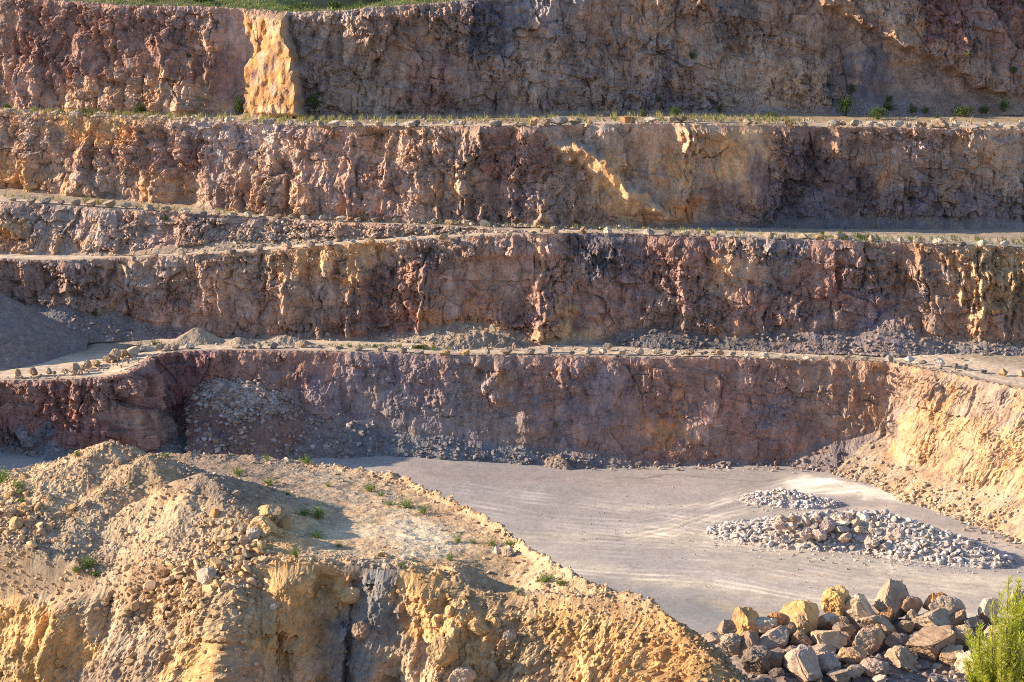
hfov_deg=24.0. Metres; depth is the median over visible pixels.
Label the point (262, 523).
boulder
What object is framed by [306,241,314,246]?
boulder
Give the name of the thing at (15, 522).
boulder
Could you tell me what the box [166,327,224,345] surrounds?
gravel heap
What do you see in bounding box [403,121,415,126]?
boulder
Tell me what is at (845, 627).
boulder
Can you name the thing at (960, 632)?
boulder
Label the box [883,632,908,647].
boulder
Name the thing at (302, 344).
boulder
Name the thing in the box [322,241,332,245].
boulder
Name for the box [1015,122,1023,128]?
boulder
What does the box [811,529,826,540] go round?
boulder
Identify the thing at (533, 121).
boulder
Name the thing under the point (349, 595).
boulder
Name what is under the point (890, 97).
shrub
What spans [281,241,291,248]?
boulder
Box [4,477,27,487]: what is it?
weed
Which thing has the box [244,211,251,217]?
boulder
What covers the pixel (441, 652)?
boulder
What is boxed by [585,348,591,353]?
boulder
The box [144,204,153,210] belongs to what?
boulder
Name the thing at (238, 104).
shrub
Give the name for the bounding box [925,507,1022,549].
rubble
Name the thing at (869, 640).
boulder
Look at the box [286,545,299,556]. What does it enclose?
weed
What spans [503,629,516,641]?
boulder
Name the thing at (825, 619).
boulder
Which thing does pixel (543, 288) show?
rock face
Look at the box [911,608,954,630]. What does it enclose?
boulder
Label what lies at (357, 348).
boulder
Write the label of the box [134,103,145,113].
shrub
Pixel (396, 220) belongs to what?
boulder
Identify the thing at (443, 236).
boulder
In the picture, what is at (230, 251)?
boulder
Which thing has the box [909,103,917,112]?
shrub
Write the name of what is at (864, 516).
boulder
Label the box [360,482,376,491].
weed
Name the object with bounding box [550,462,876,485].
rubble
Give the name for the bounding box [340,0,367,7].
shrub
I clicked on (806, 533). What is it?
boulder
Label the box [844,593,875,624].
boulder
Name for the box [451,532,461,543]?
weed
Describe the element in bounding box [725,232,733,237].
boulder
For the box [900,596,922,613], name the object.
boulder
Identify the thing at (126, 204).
boulder
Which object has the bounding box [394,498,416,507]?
weed
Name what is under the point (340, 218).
boulder
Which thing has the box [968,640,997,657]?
boulder
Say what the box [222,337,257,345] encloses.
gravel heap
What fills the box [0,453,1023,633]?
ground
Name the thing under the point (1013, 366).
road
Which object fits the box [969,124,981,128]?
boulder
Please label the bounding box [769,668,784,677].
boulder
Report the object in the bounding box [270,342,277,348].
boulder
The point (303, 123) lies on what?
boulder
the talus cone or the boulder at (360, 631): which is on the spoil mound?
the boulder at (360, 631)
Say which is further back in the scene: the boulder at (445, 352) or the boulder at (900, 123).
the boulder at (900, 123)
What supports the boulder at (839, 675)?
on the rubble heap at (767, 676)
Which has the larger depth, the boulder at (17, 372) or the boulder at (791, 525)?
the boulder at (17, 372)
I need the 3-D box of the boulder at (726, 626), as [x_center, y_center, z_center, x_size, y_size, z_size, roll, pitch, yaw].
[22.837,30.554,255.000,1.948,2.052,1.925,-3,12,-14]
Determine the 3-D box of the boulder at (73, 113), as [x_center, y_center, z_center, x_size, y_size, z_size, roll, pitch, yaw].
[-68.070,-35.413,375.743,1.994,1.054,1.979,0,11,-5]
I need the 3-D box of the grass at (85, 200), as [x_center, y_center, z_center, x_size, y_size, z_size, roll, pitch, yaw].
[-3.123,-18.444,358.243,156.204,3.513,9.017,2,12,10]
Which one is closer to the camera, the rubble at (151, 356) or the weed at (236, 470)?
the weed at (236, 470)
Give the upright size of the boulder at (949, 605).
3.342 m
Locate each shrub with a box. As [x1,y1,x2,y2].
[78,106,96,115]
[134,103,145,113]
[149,339,165,345]
[188,0,213,2]
[234,94,243,114]
[285,2,320,9]
[308,91,320,111]
[325,0,344,8]
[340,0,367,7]
[413,344,427,348]
[639,109,647,116]
[669,106,681,115]
[689,51,695,58]
[715,105,724,111]
[765,111,780,118]
[835,95,855,115]
[849,84,855,92]
[866,106,890,119]
[883,100,896,109]
[884,95,892,101]
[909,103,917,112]
[951,105,975,116]
[978,104,988,113]
[998,100,1008,111]
[1009,66,1017,73]
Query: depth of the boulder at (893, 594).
258.63 m
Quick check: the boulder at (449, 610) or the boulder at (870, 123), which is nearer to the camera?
the boulder at (449, 610)
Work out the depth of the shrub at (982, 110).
376.11 m
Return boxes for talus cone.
[0,293,88,370]
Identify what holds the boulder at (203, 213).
on the rock face at (89, 217)
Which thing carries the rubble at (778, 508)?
on the ground at (516, 499)
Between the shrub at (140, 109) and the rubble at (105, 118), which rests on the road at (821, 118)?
the rubble at (105, 118)
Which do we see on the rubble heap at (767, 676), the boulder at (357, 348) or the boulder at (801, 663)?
the boulder at (801, 663)
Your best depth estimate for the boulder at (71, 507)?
217.20 m
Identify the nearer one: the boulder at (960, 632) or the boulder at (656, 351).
the boulder at (960, 632)
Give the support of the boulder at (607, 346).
on the road at (1013, 366)
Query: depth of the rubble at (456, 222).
354.11 m
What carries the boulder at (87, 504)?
on the spoil mound
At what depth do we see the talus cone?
345.38 m
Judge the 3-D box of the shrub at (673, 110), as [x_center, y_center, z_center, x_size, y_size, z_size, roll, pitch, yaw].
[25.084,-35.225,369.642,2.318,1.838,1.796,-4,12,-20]
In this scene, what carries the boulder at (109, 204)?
on the rubble at (310, 222)
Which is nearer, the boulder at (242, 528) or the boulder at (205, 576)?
the boulder at (205, 576)
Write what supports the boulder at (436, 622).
on the spoil mound
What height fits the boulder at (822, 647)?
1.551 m
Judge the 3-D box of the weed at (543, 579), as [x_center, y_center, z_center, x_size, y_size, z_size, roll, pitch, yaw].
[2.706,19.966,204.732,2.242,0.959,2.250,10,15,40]
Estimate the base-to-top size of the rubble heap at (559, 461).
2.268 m
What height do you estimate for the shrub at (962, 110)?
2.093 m
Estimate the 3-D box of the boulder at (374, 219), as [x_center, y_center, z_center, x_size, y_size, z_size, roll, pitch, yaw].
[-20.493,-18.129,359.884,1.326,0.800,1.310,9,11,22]
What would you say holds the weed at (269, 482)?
on the spoil mound
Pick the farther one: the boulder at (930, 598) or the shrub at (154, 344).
the shrub at (154, 344)
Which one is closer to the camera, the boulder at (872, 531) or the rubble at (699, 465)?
the boulder at (872, 531)
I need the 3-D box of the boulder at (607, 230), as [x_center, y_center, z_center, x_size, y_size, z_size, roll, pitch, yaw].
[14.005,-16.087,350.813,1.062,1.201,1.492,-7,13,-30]
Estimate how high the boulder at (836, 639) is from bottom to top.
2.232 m
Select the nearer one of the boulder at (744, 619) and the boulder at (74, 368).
the boulder at (744, 619)
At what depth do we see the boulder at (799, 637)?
252.18 m
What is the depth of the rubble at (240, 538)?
207.44 m
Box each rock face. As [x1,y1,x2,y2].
[0,0,1023,117]
[0,111,1023,229]
[0,201,531,255]
[0,232,1023,356]
[0,350,1023,544]
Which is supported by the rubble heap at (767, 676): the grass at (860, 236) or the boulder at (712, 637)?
the boulder at (712, 637)
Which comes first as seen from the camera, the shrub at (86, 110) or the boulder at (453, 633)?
the boulder at (453, 633)
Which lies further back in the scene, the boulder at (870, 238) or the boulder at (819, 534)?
the boulder at (870, 238)
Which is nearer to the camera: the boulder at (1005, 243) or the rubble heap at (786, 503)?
the rubble heap at (786, 503)
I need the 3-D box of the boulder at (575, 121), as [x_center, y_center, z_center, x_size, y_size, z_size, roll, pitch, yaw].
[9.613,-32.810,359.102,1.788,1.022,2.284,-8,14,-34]
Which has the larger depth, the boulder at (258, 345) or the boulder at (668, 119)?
the boulder at (668, 119)
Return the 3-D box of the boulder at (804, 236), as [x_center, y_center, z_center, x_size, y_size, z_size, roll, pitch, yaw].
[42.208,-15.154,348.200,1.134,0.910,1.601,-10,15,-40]
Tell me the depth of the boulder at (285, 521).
213.99 m
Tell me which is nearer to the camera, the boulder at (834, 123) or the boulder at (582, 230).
the boulder at (582, 230)
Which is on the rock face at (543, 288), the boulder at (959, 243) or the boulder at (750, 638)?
the boulder at (959, 243)
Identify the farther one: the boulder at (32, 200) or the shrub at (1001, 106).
the shrub at (1001, 106)
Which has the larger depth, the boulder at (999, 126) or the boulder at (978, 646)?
the boulder at (999, 126)
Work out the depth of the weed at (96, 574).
211.26 m
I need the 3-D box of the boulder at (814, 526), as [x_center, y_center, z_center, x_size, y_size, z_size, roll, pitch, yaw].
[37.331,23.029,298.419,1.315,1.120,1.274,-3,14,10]
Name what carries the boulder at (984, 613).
on the rubble heap at (767, 676)
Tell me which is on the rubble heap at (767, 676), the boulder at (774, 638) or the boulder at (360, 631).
the boulder at (774, 638)
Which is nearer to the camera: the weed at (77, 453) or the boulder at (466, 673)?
the boulder at (466, 673)
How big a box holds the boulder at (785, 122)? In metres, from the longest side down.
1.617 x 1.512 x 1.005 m
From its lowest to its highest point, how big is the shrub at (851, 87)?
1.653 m
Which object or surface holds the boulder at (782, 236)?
on the rock face at (543, 288)
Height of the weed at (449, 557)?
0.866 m
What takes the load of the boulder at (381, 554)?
on the spoil mound
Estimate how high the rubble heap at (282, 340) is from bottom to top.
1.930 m
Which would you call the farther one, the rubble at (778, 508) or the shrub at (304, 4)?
the shrub at (304, 4)
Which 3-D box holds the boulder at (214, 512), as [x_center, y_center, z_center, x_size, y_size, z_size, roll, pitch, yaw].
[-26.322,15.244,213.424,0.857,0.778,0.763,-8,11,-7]
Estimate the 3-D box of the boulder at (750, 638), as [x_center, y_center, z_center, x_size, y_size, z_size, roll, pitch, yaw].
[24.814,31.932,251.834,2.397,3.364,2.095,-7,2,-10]
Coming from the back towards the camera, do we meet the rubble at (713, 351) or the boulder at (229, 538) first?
the rubble at (713, 351)
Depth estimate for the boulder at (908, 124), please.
357.16 m
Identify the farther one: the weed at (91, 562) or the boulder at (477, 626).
the weed at (91, 562)
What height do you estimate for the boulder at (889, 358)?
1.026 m
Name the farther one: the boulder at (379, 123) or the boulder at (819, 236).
the boulder at (379, 123)
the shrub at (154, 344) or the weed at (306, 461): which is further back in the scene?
the shrub at (154, 344)
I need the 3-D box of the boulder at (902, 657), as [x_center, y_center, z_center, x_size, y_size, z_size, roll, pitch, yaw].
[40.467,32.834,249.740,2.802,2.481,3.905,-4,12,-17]
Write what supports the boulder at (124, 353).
on the road at (1013, 366)
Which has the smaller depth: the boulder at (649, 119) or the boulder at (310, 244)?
the boulder at (310, 244)
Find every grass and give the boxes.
[0,104,1017,125]
[2,191,1023,242]
[73,0,450,11]
[136,341,450,350]
[837,228,1023,248]
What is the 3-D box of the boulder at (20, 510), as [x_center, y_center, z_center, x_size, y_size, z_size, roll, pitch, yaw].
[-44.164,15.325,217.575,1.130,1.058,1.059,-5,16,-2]
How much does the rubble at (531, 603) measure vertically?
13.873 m
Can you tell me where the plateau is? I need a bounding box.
[61,0,461,11]
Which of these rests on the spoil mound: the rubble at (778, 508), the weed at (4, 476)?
the weed at (4, 476)
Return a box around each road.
[0,109,1023,128]
[0,189,523,230]
[0,227,1023,260]
[0,337,1023,387]
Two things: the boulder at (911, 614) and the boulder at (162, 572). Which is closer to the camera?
the boulder at (162, 572)
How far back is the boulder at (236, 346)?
345.08 m
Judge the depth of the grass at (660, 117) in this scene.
365.48 m
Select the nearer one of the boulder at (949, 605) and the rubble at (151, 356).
the boulder at (949, 605)
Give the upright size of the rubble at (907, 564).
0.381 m
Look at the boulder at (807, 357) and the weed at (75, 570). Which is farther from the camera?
the boulder at (807, 357)
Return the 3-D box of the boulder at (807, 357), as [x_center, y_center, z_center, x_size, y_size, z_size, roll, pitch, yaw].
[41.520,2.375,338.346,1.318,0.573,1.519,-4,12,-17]
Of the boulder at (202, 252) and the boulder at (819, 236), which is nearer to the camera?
the boulder at (819, 236)
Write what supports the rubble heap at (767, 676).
on the ground at (516, 499)
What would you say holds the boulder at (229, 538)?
on the spoil mound
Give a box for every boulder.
[1,108,16,114]
[4,508,16,518]
[9,516,24,529]
[14,369,20,377]
[17,505,26,514]
[26,196,35,202]
[28,367,37,375]
[39,110,46,115]
[40,197,50,203]
[45,368,51,374]
[67,503,76,511]
[68,363,80,374]
[69,111,81,116]
[70,199,80,204]
[83,359,91,368]
[84,501,90,507]
[86,199,95,206]
[87,453,92,459]
[91,360,100,365]
[102,200,114,207]
[102,355,114,362]
[109,348,120,360]
[115,457,122,464]
[119,349,127,357]
[121,202,131,207]
[126,346,138,356]
[139,346,145,350]
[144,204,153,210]
[147,115,156,120]
[149,253,157,258]
[154,344,163,350]
[156,568,169,577]
[159,206,171,211]
[160,116,168,121]
[162,576,174,583]
[164,345,170,350]
[171,344,179,349]
[178,208,190,214]
[178,249,185,257]
[181,116,193,121]
[184,343,194,348]
[196,567,216,584]
[197,250,208,255]
[200,211,206,215]
[210,508,218,516]
[212,211,220,216]
[223,534,233,541]
[224,116,235,124]
[226,249,236,253]
[227,212,237,216]
[231,490,239,496]
[232,343,239,348]
[236,524,247,532]
[242,344,254,348]
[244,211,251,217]
[246,527,261,539]
[247,119,257,124]
[247,515,277,534]
[255,246,262,251]
[255,342,261,348]
[255,505,280,519]
[263,119,273,125]
[269,604,276,609]
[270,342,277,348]
[274,214,282,218]
[279,515,291,529]
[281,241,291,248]
[285,120,293,126]
[296,340,307,347]
[300,121,308,125]
[300,215,308,219]
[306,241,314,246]
[317,120,323,126]
[319,215,326,219]
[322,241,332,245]
[328,120,338,126]
[336,216,346,220]
[340,587,359,603]
[345,120,362,127]
[351,621,368,640]
[352,345,361,350]
[365,238,374,243]
[370,217,379,222]
[375,121,382,126]
[377,345,387,351]
[377,552,385,556]
[390,123,398,126]
[392,218,400,222]
[396,347,406,352]
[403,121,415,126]
[406,236,416,241]
[414,349,423,353]
[426,636,457,667]
[431,616,440,627]
[439,234,447,239]
[439,350,450,355]
[445,219,455,224]
[445,605,454,616]
[447,627,459,641]
[447,665,475,681]
[458,120,465,124]
[460,349,469,354]
[463,220,473,225]
[466,616,489,636]
[480,220,488,226]
[486,662,498,680]
[489,120,501,125]
[489,324,496,332]
[490,617,500,628]
[493,545,500,553]
[500,348,511,354]
[502,548,513,556]
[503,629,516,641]
[514,122,529,125]
[524,347,534,354]
[530,117,537,125]
[539,118,550,126]
[545,347,552,353]
[549,226,558,233]
[550,116,567,124]
[569,118,581,124]
[580,226,587,232]
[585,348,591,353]
[598,348,606,353]
[603,227,611,233]
[603,343,612,349]
[619,347,625,354]
[620,116,635,122]
[635,348,643,354]
[643,228,654,235]
[644,117,657,121]
[653,348,662,354]
[662,230,671,235]
[666,116,674,121]
[675,116,685,121]
[679,231,689,235]
[684,349,694,354]
[701,230,709,236]
[701,632,721,644]
[716,349,723,355]
[716,619,736,634]
[717,633,741,655]
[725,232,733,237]
[731,607,759,634]
[739,630,759,657]
[741,645,772,674]
[743,118,751,124]
[753,617,776,633]
[759,352,768,357]
[759,625,789,650]
[765,232,773,238]
[767,612,784,626]
[768,647,784,669]
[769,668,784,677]
[774,521,785,530]
[776,514,787,522]
[778,234,785,239]
[779,600,819,634]
[783,120,793,126]
[783,644,822,681]
[784,645,796,657]
[785,623,794,644]
[786,522,797,529]
[787,514,800,522]
[790,629,812,646]
[798,233,808,238]
[799,122,807,126]
[800,526,811,540]
[802,356,812,359]
[802,515,809,526]
[810,516,822,524]
[810,522,817,529]
[810,630,846,648]
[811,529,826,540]
[811,643,835,653]
[816,234,824,239]
[816,651,839,674]
[818,612,835,626]
[819,520,835,533]
[820,585,850,615]
[826,669,850,681]
[827,119,839,126]
[829,615,848,624]
[832,622,855,635]
[833,233,844,239]
[833,512,843,520]
[834,520,849,525]
[834,526,849,532]
[837,646,866,664]
[838,532,851,542]
[839,631,850,642]
[840,356,848,359]
[843,512,851,520]
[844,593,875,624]
[846,664,864,678]
[850,119,859,126]
[851,518,860,526]
[852,526,863,532]
[852,627,885,655]
[856,511,870,523]
[859,614,897,636]
[859,657,889,677]
[864,537,879,548]
[866,121,873,126]
[867,527,882,533]
[868,235,874,241]
[869,516,877,523]
[872,578,909,623]
[872,674,886,681]
[877,606,893,621]
[878,121,887,126]
[879,542,891,547]
[882,534,895,540]
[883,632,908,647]
[884,645,917,670]
[885,355,893,362]
[890,528,904,536]
[893,120,903,127]
[898,620,914,631]
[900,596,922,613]
[904,356,914,362]
[905,608,918,620]
[905,625,955,661]
[906,121,911,127]
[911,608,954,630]
[913,238,921,244]
[922,591,946,609]
[927,595,965,614]
[930,118,949,128]
[932,238,943,244]
[934,357,944,366]
[939,645,963,666]
[950,609,966,627]
[952,121,958,127]
[953,241,965,245]
[953,624,974,651]
[954,649,982,672]
[962,616,983,627]
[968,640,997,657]
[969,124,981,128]
[978,240,986,246]
[978,597,999,622]
[983,625,1009,640]
[988,122,996,128]
[996,123,1002,128]
[998,368,1007,375]
[1000,240,1009,247]
[1009,589,1023,618]
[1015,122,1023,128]
[1018,370,1023,376]
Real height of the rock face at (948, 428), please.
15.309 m
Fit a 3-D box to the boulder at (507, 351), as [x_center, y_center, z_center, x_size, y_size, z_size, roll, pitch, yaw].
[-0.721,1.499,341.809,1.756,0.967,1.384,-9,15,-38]
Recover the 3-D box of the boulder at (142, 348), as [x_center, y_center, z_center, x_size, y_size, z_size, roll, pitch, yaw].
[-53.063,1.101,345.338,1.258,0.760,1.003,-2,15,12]
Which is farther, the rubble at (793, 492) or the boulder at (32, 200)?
the boulder at (32, 200)
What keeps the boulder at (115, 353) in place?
on the road at (1013, 366)
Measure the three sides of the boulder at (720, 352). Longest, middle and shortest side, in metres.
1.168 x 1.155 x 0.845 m
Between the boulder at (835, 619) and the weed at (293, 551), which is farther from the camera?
the boulder at (835, 619)
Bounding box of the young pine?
[962,576,1023,681]
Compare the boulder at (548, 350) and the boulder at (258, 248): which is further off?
the boulder at (258, 248)
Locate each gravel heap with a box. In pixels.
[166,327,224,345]
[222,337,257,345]
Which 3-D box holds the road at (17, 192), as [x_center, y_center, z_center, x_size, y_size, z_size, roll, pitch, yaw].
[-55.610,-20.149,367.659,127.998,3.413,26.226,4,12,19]
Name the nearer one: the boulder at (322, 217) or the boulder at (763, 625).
the boulder at (763, 625)
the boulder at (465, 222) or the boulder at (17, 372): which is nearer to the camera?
the boulder at (17, 372)
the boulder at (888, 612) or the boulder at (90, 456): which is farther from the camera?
the boulder at (888, 612)
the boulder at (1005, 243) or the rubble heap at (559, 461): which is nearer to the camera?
the rubble heap at (559, 461)
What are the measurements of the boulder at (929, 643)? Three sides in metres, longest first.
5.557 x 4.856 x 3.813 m
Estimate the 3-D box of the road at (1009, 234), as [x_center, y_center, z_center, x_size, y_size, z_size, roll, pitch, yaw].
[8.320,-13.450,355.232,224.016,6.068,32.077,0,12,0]
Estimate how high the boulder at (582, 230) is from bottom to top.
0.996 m
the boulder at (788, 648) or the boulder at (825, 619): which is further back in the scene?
the boulder at (825, 619)
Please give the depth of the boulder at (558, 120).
357.31 m
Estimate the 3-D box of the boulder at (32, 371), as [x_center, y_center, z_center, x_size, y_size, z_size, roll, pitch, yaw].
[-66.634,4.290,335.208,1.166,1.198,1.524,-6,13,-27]
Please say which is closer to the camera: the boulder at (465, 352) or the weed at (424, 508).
the weed at (424, 508)
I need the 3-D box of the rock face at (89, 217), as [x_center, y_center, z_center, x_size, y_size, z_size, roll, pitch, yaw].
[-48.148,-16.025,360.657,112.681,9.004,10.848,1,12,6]
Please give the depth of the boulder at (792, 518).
299.21 m
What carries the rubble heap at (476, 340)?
on the road at (1013, 366)
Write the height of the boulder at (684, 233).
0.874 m
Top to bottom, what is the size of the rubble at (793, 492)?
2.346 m
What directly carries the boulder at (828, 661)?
on the rubble heap at (767, 676)
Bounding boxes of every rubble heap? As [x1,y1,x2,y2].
[252,335,312,345]
[426,330,542,348]
[544,454,572,469]
[706,511,1012,569]
[715,618,1023,681]
[739,490,839,508]
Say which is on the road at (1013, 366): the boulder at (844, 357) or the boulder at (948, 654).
the boulder at (844, 357)
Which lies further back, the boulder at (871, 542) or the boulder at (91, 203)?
the boulder at (91, 203)
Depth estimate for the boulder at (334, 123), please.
361.18 m
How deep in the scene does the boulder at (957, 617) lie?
256.12 m
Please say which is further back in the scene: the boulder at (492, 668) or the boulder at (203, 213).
the boulder at (203, 213)
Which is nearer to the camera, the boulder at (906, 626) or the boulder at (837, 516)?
the boulder at (906, 626)
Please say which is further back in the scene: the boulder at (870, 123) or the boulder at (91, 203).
the boulder at (91, 203)
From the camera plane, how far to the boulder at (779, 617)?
256.02 m
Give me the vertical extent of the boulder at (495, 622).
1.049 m
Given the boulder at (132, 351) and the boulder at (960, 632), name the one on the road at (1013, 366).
the boulder at (132, 351)
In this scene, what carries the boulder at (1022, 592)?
on the rubble heap at (767, 676)
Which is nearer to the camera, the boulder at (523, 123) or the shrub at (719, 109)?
the boulder at (523, 123)
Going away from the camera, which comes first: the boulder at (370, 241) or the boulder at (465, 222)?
the boulder at (370, 241)
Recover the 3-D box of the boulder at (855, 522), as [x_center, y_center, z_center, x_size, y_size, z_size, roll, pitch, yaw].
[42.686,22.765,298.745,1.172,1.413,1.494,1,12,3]
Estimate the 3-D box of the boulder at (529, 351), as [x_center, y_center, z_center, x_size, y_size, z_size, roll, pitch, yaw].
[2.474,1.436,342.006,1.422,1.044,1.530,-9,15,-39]
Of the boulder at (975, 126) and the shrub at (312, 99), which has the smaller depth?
the boulder at (975, 126)
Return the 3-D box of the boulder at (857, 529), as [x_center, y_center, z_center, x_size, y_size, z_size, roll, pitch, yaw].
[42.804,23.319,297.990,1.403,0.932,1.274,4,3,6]
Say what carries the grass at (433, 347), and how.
on the road at (1013, 366)
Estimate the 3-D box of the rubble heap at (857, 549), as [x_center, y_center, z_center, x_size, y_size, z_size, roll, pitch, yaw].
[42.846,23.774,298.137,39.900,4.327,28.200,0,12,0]
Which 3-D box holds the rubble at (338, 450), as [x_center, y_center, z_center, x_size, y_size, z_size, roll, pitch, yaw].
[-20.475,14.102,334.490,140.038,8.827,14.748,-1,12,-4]
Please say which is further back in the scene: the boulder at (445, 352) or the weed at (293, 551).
the boulder at (445, 352)
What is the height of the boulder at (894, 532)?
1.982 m
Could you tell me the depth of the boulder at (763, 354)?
339.11 m
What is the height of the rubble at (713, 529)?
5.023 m
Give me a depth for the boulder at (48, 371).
335.05 m
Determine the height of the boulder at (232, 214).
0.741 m
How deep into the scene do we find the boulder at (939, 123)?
356.76 m
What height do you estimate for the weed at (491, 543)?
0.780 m
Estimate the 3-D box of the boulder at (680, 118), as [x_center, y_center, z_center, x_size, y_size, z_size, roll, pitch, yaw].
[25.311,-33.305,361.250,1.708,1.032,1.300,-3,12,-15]
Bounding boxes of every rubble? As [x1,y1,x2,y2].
[0,114,964,128]
[0,349,967,380]
[0,415,853,472]
[0,439,753,681]
[0,473,281,681]
[1,107,1020,126]
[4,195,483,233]
[7,567,739,681]
[42,93,1022,117]
[71,310,1023,356]
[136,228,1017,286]
[141,341,987,358]
[183,377,377,459]
[241,212,666,230]
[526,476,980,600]
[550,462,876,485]
[704,538,1018,574]
[705,509,1016,568]
[705,614,1023,681]
[736,502,849,511]
[740,487,840,508]
[832,440,1017,529]
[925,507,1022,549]
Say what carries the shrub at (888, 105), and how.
on the rock face at (508, 57)
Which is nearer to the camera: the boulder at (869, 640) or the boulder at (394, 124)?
the boulder at (869, 640)
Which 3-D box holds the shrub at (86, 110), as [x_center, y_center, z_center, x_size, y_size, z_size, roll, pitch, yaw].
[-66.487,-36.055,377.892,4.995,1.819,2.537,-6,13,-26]
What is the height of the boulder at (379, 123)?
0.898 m
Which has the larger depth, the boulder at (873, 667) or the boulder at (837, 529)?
the boulder at (837, 529)
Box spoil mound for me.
[0,441,748,681]
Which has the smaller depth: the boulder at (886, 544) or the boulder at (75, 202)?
the boulder at (886, 544)
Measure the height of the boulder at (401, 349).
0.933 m
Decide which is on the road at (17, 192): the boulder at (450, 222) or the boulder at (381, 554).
the boulder at (450, 222)
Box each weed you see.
[0,466,20,483]
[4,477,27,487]
[66,564,83,572]
[72,450,79,456]
[75,555,97,568]
[80,570,100,576]
[228,464,244,475]
[259,476,281,485]
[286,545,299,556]
[296,507,319,515]
[298,454,313,463]
[306,529,327,537]
[311,503,327,519]
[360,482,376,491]
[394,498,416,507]
[417,503,433,513]
[445,553,454,560]
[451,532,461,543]
[482,537,496,545]
[501,537,514,545]
[530,570,557,582]
[550,579,566,585]
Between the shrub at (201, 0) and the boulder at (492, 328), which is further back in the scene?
the shrub at (201, 0)
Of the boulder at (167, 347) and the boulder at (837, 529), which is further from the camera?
the boulder at (167, 347)
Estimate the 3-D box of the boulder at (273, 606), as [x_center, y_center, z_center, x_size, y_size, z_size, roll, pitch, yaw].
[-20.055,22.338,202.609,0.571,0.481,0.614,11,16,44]
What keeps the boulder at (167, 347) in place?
on the road at (1013, 366)
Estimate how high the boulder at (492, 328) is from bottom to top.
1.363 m
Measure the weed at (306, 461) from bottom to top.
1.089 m
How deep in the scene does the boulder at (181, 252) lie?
354.11 m
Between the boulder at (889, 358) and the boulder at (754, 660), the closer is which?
the boulder at (754, 660)
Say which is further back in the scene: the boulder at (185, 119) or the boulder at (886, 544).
the boulder at (185, 119)
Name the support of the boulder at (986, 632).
on the rubble heap at (767, 676)
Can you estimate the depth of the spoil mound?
207.56 m
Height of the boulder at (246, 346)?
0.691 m
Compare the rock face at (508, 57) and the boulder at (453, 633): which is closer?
the boulder at (453, 633)
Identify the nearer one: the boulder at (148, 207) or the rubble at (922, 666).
the rubble at (922, 666)
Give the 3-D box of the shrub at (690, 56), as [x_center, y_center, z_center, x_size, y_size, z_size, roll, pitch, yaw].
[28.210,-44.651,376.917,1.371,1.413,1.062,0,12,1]
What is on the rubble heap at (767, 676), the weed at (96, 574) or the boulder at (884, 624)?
the boulder at (884, 624)
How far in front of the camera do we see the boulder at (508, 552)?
210.48 m
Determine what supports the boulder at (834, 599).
on the rubble heap at (767, 676)
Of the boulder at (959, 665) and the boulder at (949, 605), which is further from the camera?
the boulder at (949, 605)
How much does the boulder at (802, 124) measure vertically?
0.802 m
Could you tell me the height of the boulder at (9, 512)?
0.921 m
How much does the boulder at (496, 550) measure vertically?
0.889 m
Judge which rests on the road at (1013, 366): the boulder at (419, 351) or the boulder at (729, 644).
the boulder at (419, 351)
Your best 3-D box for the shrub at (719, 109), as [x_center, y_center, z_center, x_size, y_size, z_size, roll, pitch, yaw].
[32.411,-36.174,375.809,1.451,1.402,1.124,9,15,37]
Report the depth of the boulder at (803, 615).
255.91 m
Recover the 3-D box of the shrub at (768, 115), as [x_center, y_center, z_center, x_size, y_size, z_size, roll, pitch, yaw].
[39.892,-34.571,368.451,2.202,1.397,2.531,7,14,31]
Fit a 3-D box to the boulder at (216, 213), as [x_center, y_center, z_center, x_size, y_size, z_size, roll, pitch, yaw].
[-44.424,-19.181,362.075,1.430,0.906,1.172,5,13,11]
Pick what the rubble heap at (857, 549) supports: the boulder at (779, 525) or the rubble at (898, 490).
the boulder at (779, 525)
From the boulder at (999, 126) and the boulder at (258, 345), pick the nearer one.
the boulder at (258, 345)
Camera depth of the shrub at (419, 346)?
345.56 m
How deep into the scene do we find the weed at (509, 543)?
212.79 m
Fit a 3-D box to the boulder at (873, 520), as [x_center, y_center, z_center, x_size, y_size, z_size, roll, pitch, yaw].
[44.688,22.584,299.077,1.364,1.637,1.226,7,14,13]
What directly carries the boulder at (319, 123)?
on the rock face at (656, 175)
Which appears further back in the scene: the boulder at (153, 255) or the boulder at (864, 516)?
the boulder at (153, 255)
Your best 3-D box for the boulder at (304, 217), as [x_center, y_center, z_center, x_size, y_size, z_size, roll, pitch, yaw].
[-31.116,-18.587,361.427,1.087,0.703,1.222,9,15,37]
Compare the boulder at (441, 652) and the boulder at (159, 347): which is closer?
the boulder at (441, 652)
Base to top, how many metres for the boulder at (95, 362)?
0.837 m
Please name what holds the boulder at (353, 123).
on the rock face at (656, 175)
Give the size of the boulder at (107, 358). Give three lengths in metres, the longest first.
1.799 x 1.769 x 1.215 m
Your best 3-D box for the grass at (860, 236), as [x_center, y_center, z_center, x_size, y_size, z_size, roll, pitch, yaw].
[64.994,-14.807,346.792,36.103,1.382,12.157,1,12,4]
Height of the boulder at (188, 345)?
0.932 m

